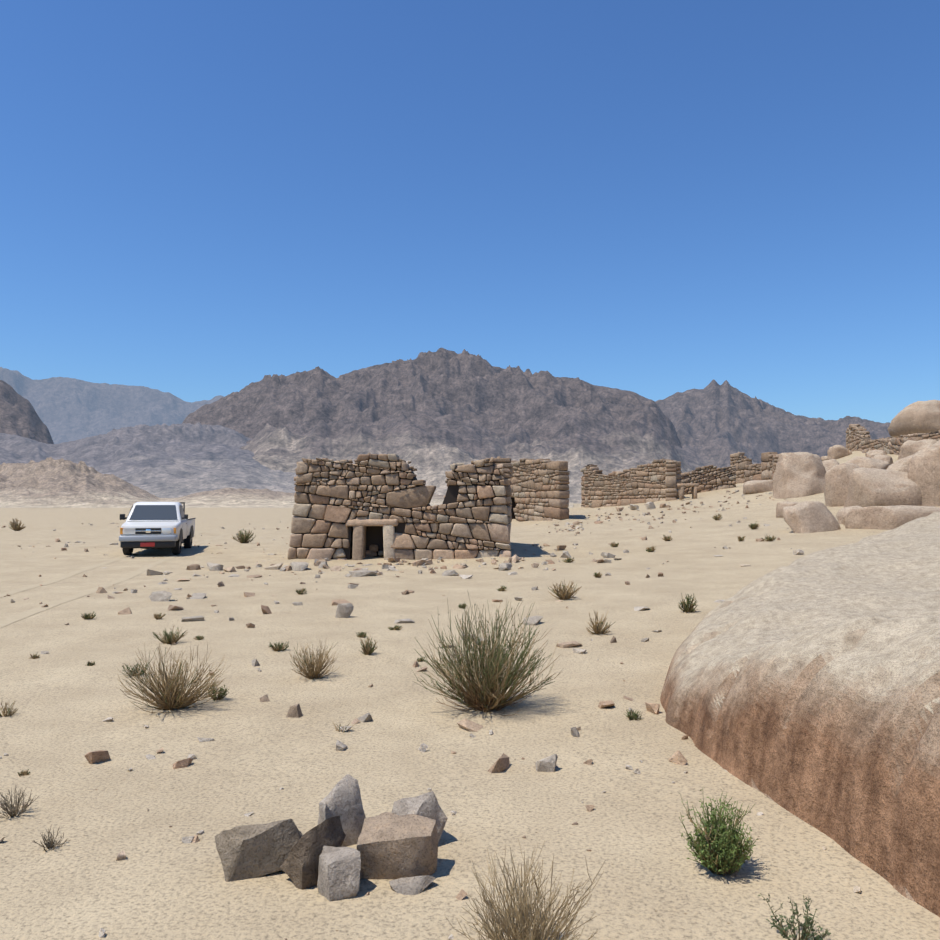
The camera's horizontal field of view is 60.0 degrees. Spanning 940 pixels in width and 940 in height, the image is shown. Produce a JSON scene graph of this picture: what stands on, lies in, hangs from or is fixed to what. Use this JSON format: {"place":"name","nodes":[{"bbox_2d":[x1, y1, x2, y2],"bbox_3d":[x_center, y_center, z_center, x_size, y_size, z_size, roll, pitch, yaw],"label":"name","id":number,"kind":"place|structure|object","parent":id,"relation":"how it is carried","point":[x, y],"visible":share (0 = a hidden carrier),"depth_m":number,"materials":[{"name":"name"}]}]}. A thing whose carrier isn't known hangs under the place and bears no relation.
{"place":"outdoors","nodes":[
{"label":"outdoors","id":0,"kind":"place"},
{"bbox_2d":[0,380,53,443],"bbox_3d":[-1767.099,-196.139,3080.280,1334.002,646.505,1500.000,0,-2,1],"label":"dark mountain","id":1,"kind":"structure","parent":0,"point":[19,416],"depth_m":3493.60,"materials":[{"name":"grey stone"}]},
{"bbox_2d":[0,367,223,443],"bbox_3d":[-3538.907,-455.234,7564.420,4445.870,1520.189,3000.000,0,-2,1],"label":"mountain","id":2,"kind":"structure","parent":0,"point":[67,409],"depth_m":8562.55,"materials":[{"name":"grey stone"}]},
{"bbox_2d":[0,422,296,497],"bbox_3d":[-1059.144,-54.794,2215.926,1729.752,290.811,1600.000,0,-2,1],"label":"hills","id":3,"kind":"structure","parent":0,"point":[163,460],"depth_m":2158.11,"materials":[{"name":"grey stone"}]},
{"bbox_2d":[0,457,572,507],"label":"sand hills","id":4,"kind":"structure","parent":0,"point":[49,482],"depth_m":356.03,"materials":[{"name":"beige sand"}]},
{"bbox_2d":[182,348,693,502],"bbox_3d":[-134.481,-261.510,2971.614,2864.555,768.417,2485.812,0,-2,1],"label":"mountain","id":5,"kind":"structure","parent":0,"point":[432,416],"depth_m":3160.70,"materials":[{"name":"grey stone"}]},
{"bbox_2d":[0,451,939,939],"bbox_3d":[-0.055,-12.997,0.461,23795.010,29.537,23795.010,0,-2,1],"label":"desert ground","id":6,"kind":"structure","parent":0,"point":[162,881],"depth_m":5.48,"materials":[{"name":"beige sand"}]},
{"bbox_2d":[0,518,291,627],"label":"tyre tracks","id":7,"kind":"object","parent":6,"relation":"on","point":[12,619],"visible":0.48,"depth_m":16.84},
{"bbox_2d":[119,502,195,554],"bbox_3d":[-10.100,1.852,26.550,2.000,1.625,5.060,1,-2,-13],"label":"pickup truck","id":8,"kind":"object","parent":6,"relation":"on","point":[145,525],"visible":0.98,"depth_m":24.84,"materials":[{"name":"white paint"}]},
{"bbox_2d":[288,453,512,559],"bbox_3d":[-1.771,1.285,23.578,5.977,3.324,5.200,0,-2,1],"label":"ruin","id":9,"kind":"object","parent":6,"relation":"on","point":[399,545],"depth_m":21.09,"materials":[{"name":"brown stone"}]},
{"bbox_2d":[0,514,830,939],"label":"desert shrubs","id":10,"kind":"object","parent":6,"relation":"on","point":[724,850],"visible":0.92,"depth_m":6.13,"materials":[{"name":"green plant"}]},
{"bbox_2d":[0,490,873,939],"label":"loose rocks","id":11,"kind":"object","parent":6,"relation":"on","point":[498,766],"visible":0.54,"depth_m":11.94,"materials":[{"name":"brown stone"}]},
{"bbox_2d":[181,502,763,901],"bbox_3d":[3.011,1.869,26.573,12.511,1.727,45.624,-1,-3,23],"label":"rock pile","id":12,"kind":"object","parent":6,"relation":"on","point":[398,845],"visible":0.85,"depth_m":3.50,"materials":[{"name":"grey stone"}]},
{"bbox_2d":[510,424,939,521],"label":"ruined stone walls","id":13,"kind":"structure","parent":6,"relation":"on","point":[671,477],"depth_m":55.26,"materials":[{"name":"brown stone"}]},
{"bbox_2d":[660,512,939,916],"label":"granite outcrop","id":14,"kind":"object","parent":6,"relation":"on","point":[806,688],"visible":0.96,"depth_m":4.45,"materials":[{"name":"beige stone"}]},
{"bbox_2d":[743,400,939,532],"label":"boulders","id":15,"kind":"object","parent":6,"relation":"on","point":[876,489],"visible":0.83,"depth_m":31.88,"materials":[{"name":"beige stone"}]},
{"bbox_2d":[0,0,939,422],"label":"sky","id":16,"kind":"structure","parent":0,"point":[200,200],"materials":[{"name":"blue"}]},
{"bbox_2d":[655,379,891,469],"bbox_3d":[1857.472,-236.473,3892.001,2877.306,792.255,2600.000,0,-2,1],"label":"mountain","id":17,"kind":"structure","parent":0,"point":[714,422],"depth_m":4177.79,"materials":[{"name":"grey stone"}]}
]}

